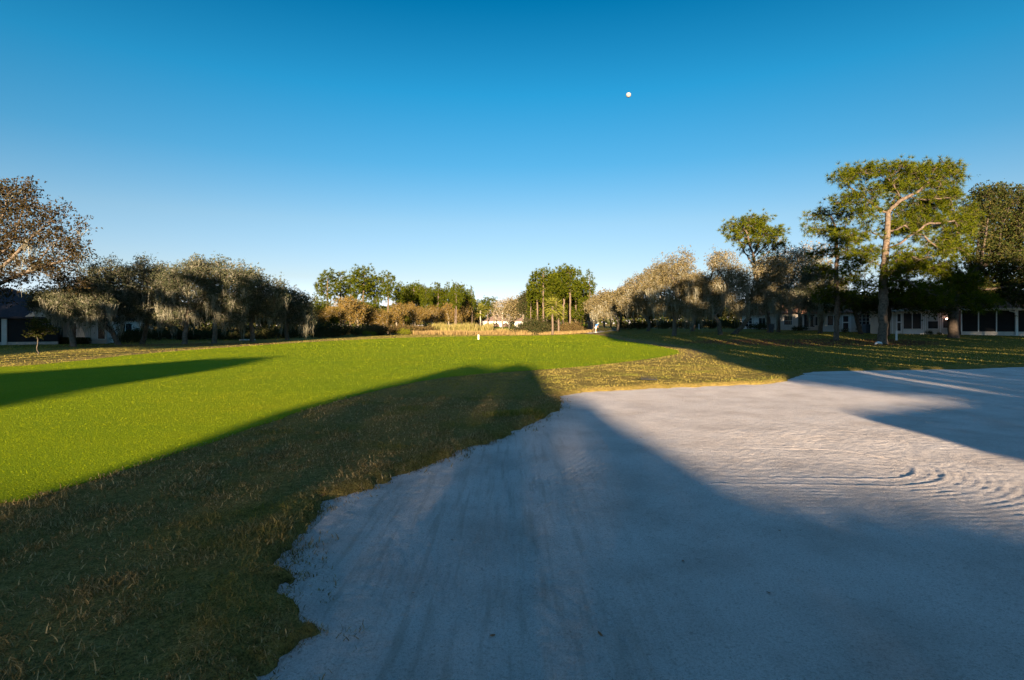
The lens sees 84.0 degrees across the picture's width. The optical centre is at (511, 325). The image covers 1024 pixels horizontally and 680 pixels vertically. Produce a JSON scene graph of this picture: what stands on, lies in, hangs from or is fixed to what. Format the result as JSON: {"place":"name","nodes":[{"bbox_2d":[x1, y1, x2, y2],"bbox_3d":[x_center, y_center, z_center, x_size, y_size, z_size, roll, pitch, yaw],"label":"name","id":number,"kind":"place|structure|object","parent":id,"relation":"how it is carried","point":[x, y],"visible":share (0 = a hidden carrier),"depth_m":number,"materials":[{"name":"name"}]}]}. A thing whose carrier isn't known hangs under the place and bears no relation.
{"place":"outdoors","nodes":[
{"label":"outdoors","id":0,"kind":"place"},
{"bbox_2d":[0,334,1022,395],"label":"rough grass","id":1,"kind":"structure","parent":0,"point":[377,393],"depth_m":19.89,"materials":[{"name":"green plant"}]},
{"bbox_2d":[0,324,1023,679],"bbox_3d":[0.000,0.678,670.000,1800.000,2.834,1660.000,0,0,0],"label":"ground","id":2,"kind":"structure","parent":0,"point":[82,636],"depth_m":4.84,"materials":[{"name":"green plant"}]},
{"bbox_2d":[23,314,59,354],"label":"young tree","id":3,"kind":"object","parent":2,"relation":"on","point":[37,330],"visible":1,"depth_m":29.42,"materials":[{"name":"green plant"}]},
{"bbox_2d":[0,175,106,306],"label":"oak tree","id":4,"kind":"object","parent":2,"relation":"on","point":[26,242],"visible":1,"depth_m":42.83,"materials":[{"name":"brown plant"}]},
{"bbox_2d":[0,288,119,344],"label":"house","id":5,"kind":"structure","parent":2,"relation":"on","point":[14,317],"depth_m":51.11,"materials":[{"name":"beige paint"}]},
{"bbox_2d":[97,324,105,339],"bbox_3d":[-39.206,0.530,54.289,0.670,1.620,0.090,0,0,-26],"label":"window","id":6,"kind":"structure","parent":5,"relation":"in","point":[101,334],"depth_m":54.25,"materials":[{"name":"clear glass"}]},
{"bbox_2d":[17,271,123,346],"bbox_3d":[-35.706,-1.273,46.069,7.848,6.158,4.218,0,0,0],"label":"oak tree","id":7,"kind":"object","parent":2,"relation":"on","point":[91,307],"visible":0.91,"depth_m":45.45,"materials":[{"name":"grey plant"}]},
{"bbox_2d":[60,337,91,343],"bbox_3d":[-40.672,1.403,52.598,3.073,0.749,1.002,0,0,0],"label":"hedge","id":8,"kind":"object","parent":2,"relation":"on","point":[79,340],"visible":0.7,"depth_m":52.29,"materials":[{"name":"green plant"}]},
{"bbox_2d":[66,252,155,344],"bbox_3d":[-35.743,-2.261,49.991,8.491,8.332,4.267,0,0,0],"label":"oak tree","id":9,"kind":"object","parent":2,"relation":"on","point":[116,272],"visible":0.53,"depth_m":49.75,"materials":[{"name":"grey plant"}]},
{"bbox_2d":[109,331,140,342],"bbox_3d":[-37.706,1.316,55.653,3.053,1.784,3.509,0,0,-28],"label":"shrub","id":10,"kind":"object","parent":2,"relation":"on","point":[127,338],"visible":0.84,"depth_m":55.39,"materials":[{"name":"green plant"}]},
{"bbox_2d":[122,317,153,332],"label":"house","id":11,"kind":"structure","parent":2,"relation":"on","point":[133,324],"depth_m":75.17,"materials":[{"name":"beige paint"}]},
{"bbox_2d":[123,327,153,340],"bbox_3d":[-40.762,0.967,62.043,4.055,1.978,3.240,0,0,4],"label":"shrub","id":12,"kind":"object","parent":2,"relation":"on","point":[136,331],"visible":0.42,"depth_m":61.73,"materials":[{"name":"green plant"}]},
{"bbox_2d":[118,253,184,343],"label":"oak tree","id":13,"kind":"object","parent":2,"relation":"on","point":[145,279],"visible":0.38,"depth_m":51.40,"materials":[{"name":"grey plant"}]},
{"bbox_2d":[150,330,177,340],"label":"shrub","id":14,"kind":"object","parent":2,"relation":"on","point":[160,337],"visible":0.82,"depth_m":65.90,"materials":[{"name":"green plant"}]},
{"bbox_2d":[152,328,192,339],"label":"shrub","id":15,"kind":"object","parent":2,"relation":"on","point":[179,333],"visible":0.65,"depth_m":67.39,"materials":[{"name":"green plant"}]},
{"bbox_2d":[147,252,231,343],"bbox_3d":[-27.858,-2.232,48.892,7.508,7.992,4.141,0,0,0],"label":"oak tree","id":16,"kind":"object","parent":2,"relation":"on","point":[175,293],"visible":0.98,"depth_m":48.38,"materials":[{"name":"green plant"}]},
{"bbox_2d":[188,251,261,343],"bbox_3d":[-25.448,-2.383,49.974,6.973,8.182,4.342,0,0,0],"label":"oak tree","id":17,"kind":"object","parent":2,"relation":"on","point":[237,277],"visible":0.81,"depth_m":49.48,"materials":[{"name":"grey plant"}]},
{"bbox_2d":[235,329,271,338],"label":"shrub","id":18,"kind":"object","parent":2,"relation":"on","point":[256,336],"visible":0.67,"depth_m":65.21,"materials":[{"name":"green plant"}]},
{"bbox_2d":[228,262,293,341],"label":"oak tree","id":19,"kind":"object","parent":2,"relation":"on","point":[265,301],"visible":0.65,"depth_m":53.63,"materials":[{"name":"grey plant"}]},
{"bbox_2d":[249,326,282,339],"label":"shrub","id":20,"kind":"object","parent":2,"relation":"on","point":[267,332],"visible":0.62,"depth_m":67.71,"materials":[{"name":"green plant"}]},
{"bbox_2d":[262,326,303,338],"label":"shrub","id":21,"kind":"object","parent":2,"relation":"on","point":[291,334],"visible":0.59,"depth_m":69.42,"materials":[{"name":"green plant"}]},
{"bbox_2d":[259,284,319,339],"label":"oak tree","id":22,"kind":"object","parent":2,"relation":"on","point":[295,307],"visible":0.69,"depth_m":59.43,"materials":[{"name":"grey plant"}]},
{"bbox_2d":[310,330,336,337],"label":"shrub","id":23,"kind":"object","parent":2,"relation":"on","point":[322,333],"visible":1,"depth_m":69.82,"materials":[{"name":"green plant"}]},
{"bbox_2d":[313,299,334,312],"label":"broadleaf tree","id":24,"kind":"object","parent":2,"relation":"on","point":[319,305],"visible":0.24,"depth_m":104.22,"materials":[{"name":"green plant"}]},
{"bbox_2d":[311,305,337,326],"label":"broadleaf tree","id":25,"kind":"object","parent":2,"relation":"on","point":[322,315],"visible":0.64,"depth_m":91.54,"materials":[{"name":"brown plant"}]},
{"bbox_2d":[312,320,343,336],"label":"shrub","id":26,"kind":"object","parent":2,"relation":"on","point":[324,326],"visible":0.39,"depth_m":75.22,"materials":[{"name":"green plant"}]},
{"bbox_2d":[314,267,342,303],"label":"tree","id":27,"kind":"object","parent":2,"relation":"on","point":[323,289],"visible":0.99,"depth_m":117.61,"materials":[{"name":"green plant"}]},
{"bbox_2d":[0,334,679,502],"bbox_3d":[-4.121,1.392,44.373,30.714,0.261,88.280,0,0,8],"label":"fairway","id":28,"kind":"structure","parent":2,"relation":"on","point":[210,381],"depth_m":13.96,"materials":[{"name":"green plant"}]},
{"bbox_2d":[324,295,355,334],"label":"broadleaf tree","id":29,"kind":"object","parent":2,"relation":"on","point":[340,315],"visible":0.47,"depth_m":98.37,"materials":[{"name":"brown plant"}]},
{"bbox_2d":[325,322,354,336],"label":"shrub","id":30,"kind":"object","parent":2,"relation":"on","point":[344,330],"visible":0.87,"depth_m":75.21,"materials":[{"name":"green plant"}]},
{"bbox_2d":[332,271,351,325],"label":"pine tree","id":31,"kind":"object","parent":2,"relation":"on","point":[345,286],"visible":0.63,"depth_m":121.76,"materials":[{"name":"green plant"}]},
{"bbox_2d":[338,295,369,326],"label":"broadleaf tree","id":32,"kind":"object","parent":2,"relation":"on","point":[352,304],"visible":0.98,"depth_m":96.87,"materials":[{"name":"brown plant"}]},
{"bbox_2d":[341,263,378,300],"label":"pine tree","id":33,"kind":"object","parent":2,"relation":"on","point":[364,288],"visible":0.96,"depth_m":117.22,"materials":[{"name":"green plant"}]},
{"bbox_2d":[355,306,379,326],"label":"broadleaf tree","id":34,"kind":"object","parent":2,"relation":"on","point":[367,321],"visible":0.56,"depth_m":103.80,"materials":[{"name":"brown plant"}]},
{"bbox_2d":[364,273,383,302],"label":"pine tree","id":35,"kind":"object","parent":2,"relation":"on","point":[379,291],"visible":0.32,"depth_m":123.64,"materials":[{"name":"green plant"}]},
{"bbox_2d":[367,307,391,324],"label":"broadleaf tree","id":36,"kind":"object","parent":2,"relation":"on","point":[381,318],"visible":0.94,"depth_m":103.13,"materials":[{"name":"brown plant"}]},
{"bbox_2d":[370,322,391,334],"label":"shrub","id":37,"kind":"object","parent":2,"relation":"on","point":[380,330],"visible":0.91,"depth_m":87.81,"materials":[{"name":"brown plant"}]},
{"bbox_2d":[375,270,397,333],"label":"pine tree","id":38,"kind":"object","parent":2,"relation":"on","point":[387,289],"visible":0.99,"depth_m":111.41,"materials":[{"name":"green plant"}]},
{"bbox_2d":[381,300,409,334],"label":"broadleaf tree","id":39,"kind":"object","parent":2,"relation":"on","point":[398,316],"visible":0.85,"depth_m":107.48,"materials":[{"name":"brown plant"}]},
{"bbox_2d":[394,284,406,322],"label":"pine tree","id":40,"kind":"object","parent":2,"relation":"on","point":[399,293],"visible":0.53,"depth_m":138.06,"materials":[{"name":"green plant"}]},
{"bbox_2d":[402,287,415,305],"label":"pine tree","id":41,"kind":"object","parent":2,"relation":"on","point":[410,295],"visible":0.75,"depth_m":128.33,"materials":[{"name":"green plant"}]},
{"bbox_2d":[405,280,421,307],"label":"pine tree","id":42,"kind":"object","parent":2,"relation":"on","point":[413,286],"visible":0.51,"depth_m":139.47,"materials":[{"name":"green plant"}]},
{"bbox_2d":[403,301,432,326],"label":"broadleaf tree","id":43,"kind":"object","parent":2,"relation":"on","point":[416,312],"visible":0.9,"depth_m":117.69,"materials":[{"name":"brown plant"}]},
{"bbox_2d":[418,285,434,325],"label":"pine tree","id":44,"kind":"object","parent":2,"relation":"on","point":[425,298],"visible":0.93,"depth_m":130.53,"materials":[{"name":"green plant"}]},
{"bbox_2d":[420,305,440,325],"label":"broadleaf tree","id":45,"kind":"object","parent":2,"relation":"on","point":[432,318],"visible":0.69,"depth_m":129.79,"materials":[{"name":"brown plant"}]},
{"bbox_2d":[431,282,444,320],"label":"pine tree","id":46,"kind":"object","parent":2,"relation":"on","point":[438,292],"visible":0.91,"depth_m":136.22,"materials":[{"name":"green plant"}]},
{"bbox_2d":[430,299,458,324],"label":"broadleaf tree","id":47,"kind":"object","parent":2,"relation":"on","point":[446,311],"visible":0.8,"depth_m":137.55,"materials":[{"name":"brown plant"}]},
{"bbox_2d":[447,282,464,322],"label":"pine tree","id":48,"kind":"object","parent":2,"relation":"on","point":[452,297],"visible":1,"depth_m":129.30,"materials":[{"name":"green plant"}]},
{"bbox_2d":[449,303,471,322],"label":"broadleaf tree","id":49,"kind":"object","parent":2,"relation":"on","point":[461,315],"visible":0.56,"depth_m":139.17,"materials":[{"name":"brown plant"}]},
{"bbox_2d":[155,303,769,326],"bbox_3d":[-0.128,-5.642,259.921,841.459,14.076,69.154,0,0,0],"label":"distant wood","id":50,"kind":"object","parent":2,"relation":"on","point":[512,324],"visible":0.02,"depth_m":273.85,"materials":[{"name":"green plant"}]},
{"bbox_2d":[431,322,493,331],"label":"reeds","id":51,"kind":"object","parent":2,"relation":"on","point":[469,327],"visible":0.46,"depth_m":113.34,"materials":[{"name":"yellow plant"}]},
{"bbox_2d":[452,298,478,323],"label":"broadleaf tree","id":52,"kind":"object","parent":2,"relation":"on","point":[470,316],"visible":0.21,"depth_m":148.84,"materials":[{"name":"green plant"}]},
{"bbox_2d":[406,329,527,334],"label":"marsh grass","id":53,"kind":"structure","parent":2,"relation":"on","point":[467,332],"depth_m":93.52,"materials":[{"name":"beige plant"}]},
{"bbox_2d":[472,303,488,324],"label":"palm tree","id":54,"kind":"object","parent":2,"relation":"on","point":[480,314],"visible":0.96,"depth_m":149.57,"materials":[{"name":"green plant"}]},
{"bbox_2d":[481,297,493,322],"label":"pine tree","id":55,"kind":"object","parent":2,"relation":"on","point":[485,301],"visible":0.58,"depth_m":228.99,"materials":[{"name":"green plant"}]},
{"bbox_2d":[482,315,507,326],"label":"house","id":56,"kind":"structure","parent":2,"relation":"on","point":[499,324],"depth_m":235.00,"materials":[{"name":"beige paint"}]},
{"bbox_2d":[488,295,515,327],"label":"broadleaf tree","id":57,"kind":"object","parent":2,"relation":"on","point":[498,314],"visible":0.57,"depth_m":189.70,"materials":[{"name":"beige plant"}]},
{"bbox_2d":[458,406,550,419],"bbox_3d":[0.029,1.586,9.475,2.026,0.442,1.043,0,0,0],"label":"grass tuft","id":58,"kind":"object","parent":2,"relation":"on","point":[527,410],"visible":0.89,"depth_m":9.47,"materials":[{"name":"green plant"}]},
{"bbox_2d":[499,289,526,322],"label":"broadleaf tree","id":59,"kind":"object","parent":2,"relation":"on","point":[511,308],"visible":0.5,"depth_m":149.06,"materials":[{"name":"beige plant"}]},
{"bbox_2d":[505,319,545,334],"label":"shrub","id":60,"kind":"object","parent":2,"relation":"on","point":[527,326],"visible":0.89,"depth_m":94.60,"materials":[{"name":"green plant"}]},
{"bbox_2d":[514,290,542,319],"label":"broadleaf tree","id":61,"kind":"object","parent":2,"relation":"on","point":[522,308],"visible":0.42,"depth_m":123.59,"materials":[{"name":"green plant"}]},
{"bbox_2d":[519,315,550,332],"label":"shrub","id":62,"kind":"object","parent":2,"relation":"on","point":[538,321],"visible":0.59,"depth_m":97.34,"materials":[{"name":"green plant"}]},
{"bbox_2d":[525,270,549,318],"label":"pine tree","id":63,"kind":"object","parent":2,"relation":"on","point":[532,293],"visible":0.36,"depth_m":111.81,"materials":[{"name":"green plant"}]},
{"bbox_2d":[526,263,559,320],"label":"pine tree","id":64,"kind":"object","parent":2,"relation":"on","point":[543,280],"visible":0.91,"depth_m":107.52,"materials":[{"name":"green plant"}]},
{"bbox_2d":[526,295,560,323],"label":"broadleaf tree","id":65,"kind":"object","parent":2,"relation":"on","point":[540,310],"visible":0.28,"depth_m":117.71,"materials":[{"name":"green plant"}]},
{"bbox_2d":[543,296,562,334],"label":"palm tree","id":66,"kind":"object","parent":2,"relation":"on","point":[552,308],"visible":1,"depth_m":91.82,"materials":[{"name":"green plant"}]},
{"bbox_2d":[553,303,566,330],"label":"palm tree","id":67,"kind":"object","parent":2,"relation":"on","point":[557,317],"visible":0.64,"depth_m":97.83,"materials":[{"name":"green plant"}]},
{"bbox_2d":[526,329,594,334],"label":"marsh grass","id":68,"kind":"structure","parent":2,"relation":"on","point":[566,332],"depth_m":93.46,"materials":[{"name":"beige plant"}]},
{"bbox_2d":[548,263,574,322],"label":"pine tree","id":69,"kind":"object","parent":2,"relation":"on","point":[559,290],"visible":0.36,"depth_m":109.45,"materials":[{"name":"green plant"}]},
{"bbox_2d":[558,295,578,323],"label":"broadleaf tree","id":70,"kind":"object","parent":2,"relation":"on","point":[566,316],"visible":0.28,"depth_m":115.07,"materials":[{"name":"green plant"}]},
{"bbox_2d":[553,264,584,323],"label":"pine tree","id":71,"kind":"object","parent":2,"relation":"on","point":[565,288],"visible":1,"depth_m":105.58,"materials":[{"name":"green plant"}]},
{"bbox_2d":[566,270,584,322],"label":"pine tree","id":72,"kind":"object","parent":2,"relation":"on","point":[580,272],"visible":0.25,"depth_m":111.82,"materials":[{"name":"green plant"}]},
{"bbox_2d":[571,296,596,329],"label":"broadleaf tree","id":73,"kind":"object","parent":2,"relation":"on","point":[577,313],"visible":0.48,"depth_m":109.61,"materials":[{"name":"green plant"}]},
{"bbox_2d":[582,268,597,328],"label":"pine tree","id":74,"kind":"object","parent":2,"relation":"on","point":[585,282],"visible":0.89,"depth_m":107.89,"materials":[{"name":"green plant"}]},
{"bbox_2d":[583,284,631,330],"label":"oak tree","id":75,"kind":"object","parent":2,"relation":"on","point":[601,306],"visible":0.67,"depth_m":87.28,"materials":[{"name":"beige plant"}]},
{"bbox_2d":[614,319,651,329],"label":"shrub","id":76,"kind":"object","parent":2,"relation":"on","point":[636,324],"visible":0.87,"depth_m":93.18,"materials":[{"name":"green plant"}]},
{"bbox_2d":[257,367,1023,679],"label":"sand bunker","id":77,"kind":"object","parent":2,"relation":"in","point":[889,504],"visible":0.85,"depth_m":4.06},
{"bbox_2d":[612,264,670,330],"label":"oak tree","id":78,"kind":"object","parent":2,"relation":"on","point":[638,299],"visible":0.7,"depth_m":79.37,"materials":[{"name":"beige plant"}]},
{"bbox_2d":[649,318,671,328],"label":"shrub","id":79,"kind":"object","parent":2,"relation":"on","point":[659,322],"visible":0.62,"depth_m":93.23,"materials":[{"name":"green plant"}]},
{"bbox_2d":[639,245,704,335],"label":"oak tree","id":80,"kind":"object","parent":2,"relation":"on","point":[676,290],"visible":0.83,"depth_m":59.51,"materials":[{"name":"beige plant"}]},
{"bbox_2d":[671,269,723,330],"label":"oak tree","id":81,"kind":"object","parent":2,"relation":"on","point":[692,327],"visible":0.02,"depth_m":73.81,"materials":[{"name":"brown plant"}]},
{"bbox_2d":[671,247,753,334],"bbox_3d":[20.372,-3.547,57.884,8.479,9.471,4.400,0,0,0],"label":"oak tree","id":82,"kind":"object","parent":2,"relation":"on","point":[706,300],"visible":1,"depth_m":57.45,"materials":[{"name":"beige plant"}]},
{"bbox_2d":[703,305,730,319],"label":"broadleaf tree","id":83,"kind":"object","parent":2,"relation":"on","point":[723,315],"visible":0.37,"depth_m":104.08,"materials":[{"name":"green plant"}]},
{"bbox_2d":[708,319,739,328],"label":"shrub","id":84,"kind":"object","parent":2,"relation":"on","point":[727,324],"visible":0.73,"depth_m":90.80,"materials":[{"name":"green plant"}]},
{"bbox_2d":[716,208,790,332],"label":"pine tree","id":85,"kind":"object","parent":2,"relation":"on","point":[768,236],"visible":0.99,"depth_m":65.53,"materials":[{"name":"green plant"}]},
{"bbox_2d":[741,311,766,328],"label":"house","id":86,"kind":"structure","parent":2,"relation":"on","point":[762,319],"depth_m":87.28,"materials":[{"name":"white"}]},
{"bbox_2d":[724,251,804,333],"bbox_3d":[26.148,-3.212,59.012,8.973,8.848,4.683,0,0,0],"label":"oak tree","id":87,"kind":"object","parent":2,"relation":"on","point":[748,305],"visible":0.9,"depth_m":58.40,"materials":[{"name":"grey plant"}]},
{"bbox_2d":[751,242,826,331],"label":"oak tree","id":88,"kind":"object","parent":2,"relation":"on","point":[801,260],"visible":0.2,"depth_m":67.43,"materials":[{"name":"green plant"}]},
{"bbox_2d":[769,306,819,329],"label":"house","id":89,"kind":"structure","parent":2,"relation":"on","point":[785,322],"depth_m":78.77,"materials":[{"name":"beige paint"}]},
{"bbox_2d":[804,314,814,326],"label":"window","id":90,"kind":"structure","parent":89,"relation":"in","point":[812,323],"depth_m":77.94,"materials":[{"name":"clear glass"}]},
{"bbox_2d":[765,236,841,330],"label":"broadleaf tree","id":91,"kind":"object","parent":2,"relation":"on","point":[799,320],"visible":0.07,"depth_m":75.85,"materials":[{"name":"green plant"}]},
{"bbox_2d":[783,258,853,332],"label":"oak tree","id":92,"kind":"object","parent":2,"relation":"on","point":[820,281],"visible":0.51,"depth_m":61.63,"materials":[{"name":"green plant"}]},
{"bbox_2d":[799,197,865,340],"bbox_3d":[26.474,-4.579,47.004,6.080,11.886,3.348,0,0,0],"label":"pine tree","id":93,"kind":"object","parent":2,"relation":"on","point":[837,297],"visible":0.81,"depth_m":46.84,"materials":[{"name":"green plant"}]},
{"bbox_2d":[818,308,868,331],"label":"house","id":94,"kind":"structure","parent":2,"relation":"on","point":[846,321],"depth_m":69.78,"materials":[{"name":"beige paint"}]},
{"bbox_2d":[842,315,849,330],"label":"door","id":95,"kind":"structure","parent":94,"relation":"in","point":[845,318],"depth_m":69.78,"materials":[{"name":"white glass"}]},
{"bbox_2d":[812,287,877,333],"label":"oak tree","id":96,"kind":"object","parent":2,"relation":"on","point":[826,307],"visible":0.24,"depth_m":57.81,"materials":[{"name":"green plant"}]},
{"bbox_2d":[844,288,923,335],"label":"oak tree","id":97,"kind":"object","parent":2,"relation":"on","point":[866,303],"visible":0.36,"depth_m":52.58,"materials":[{"name":"green plant"}]},
{"bbox_2d":[822,154,1009,343],"bbox_3d":[30.060,-5.843,43.025,12.936,14.696,6.805,0,0,0],"label":"pine tree","id":98,"kind":"object","parent":2,"relation":"on","point":[947,242],"visible":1,"depth_m":42.58,"materials":[{"name":"green plant"}]},
{"bbox_2d":[865,291,1023,335],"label":"house","id":99,"kind":"structure","parent":2,"relation":"on","point":[1008,322],"depth_m":55.30,"materials":[{"name":"beige paint"}]},
{"bbox_2d":[896,312,901,332],"bbox_3d":[40.640,-0.280,59.698,0.522,2.200,0.090,0,0,31],"label":"door","id":100,"kind":"structure","parent":99,"relation":"in","point":[898,314],"depth_m":59.67,"materials":[{"name":"white glass"}]},
{"bbox_2d":[903,313,921,328],"bbox_3d":[41.613,-0.460,59.112,1.612,1.720,0.090,0,0,31],"label":"window","id":101,"kind":"structure","parent":99,"relation":"in","point":[910,321],"depth_m":59.08,"materials":[{"name":"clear glass"}]},
{"bbox_2d":[927,313,938,328],"bbox_3d":[43.107,-0.430,58.215,0.947,1.620,0.090,0,0,31],"label":"window","id":102,"kind":"structure","parent":99,"relation":"in","point":[932,323],"depth_m":58.22,"materials":[{"name":"glass"}]},
{"bbox_2d":[891,174,1023,337],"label":"oak tree","id":103,"kind":"object","parent":2,"relation":"on","point":[996,244],"visible":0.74,"depth_m":49.19,"materials":[{"name":"green plant"}]},
{"bbox_2d":[0,331,1023,370],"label":"lawn grass","id":104,"kind":"structure","parent":0,"point":[847,348],"depth_m":34.72,"materials":[{"name":"green plant"}]},
{"bbox_2d":[0,0,1023,325],"label":"sky","id":105,"kind":"structure","parent":0,"point":[483,145],"materials":[{"name":"blue"}]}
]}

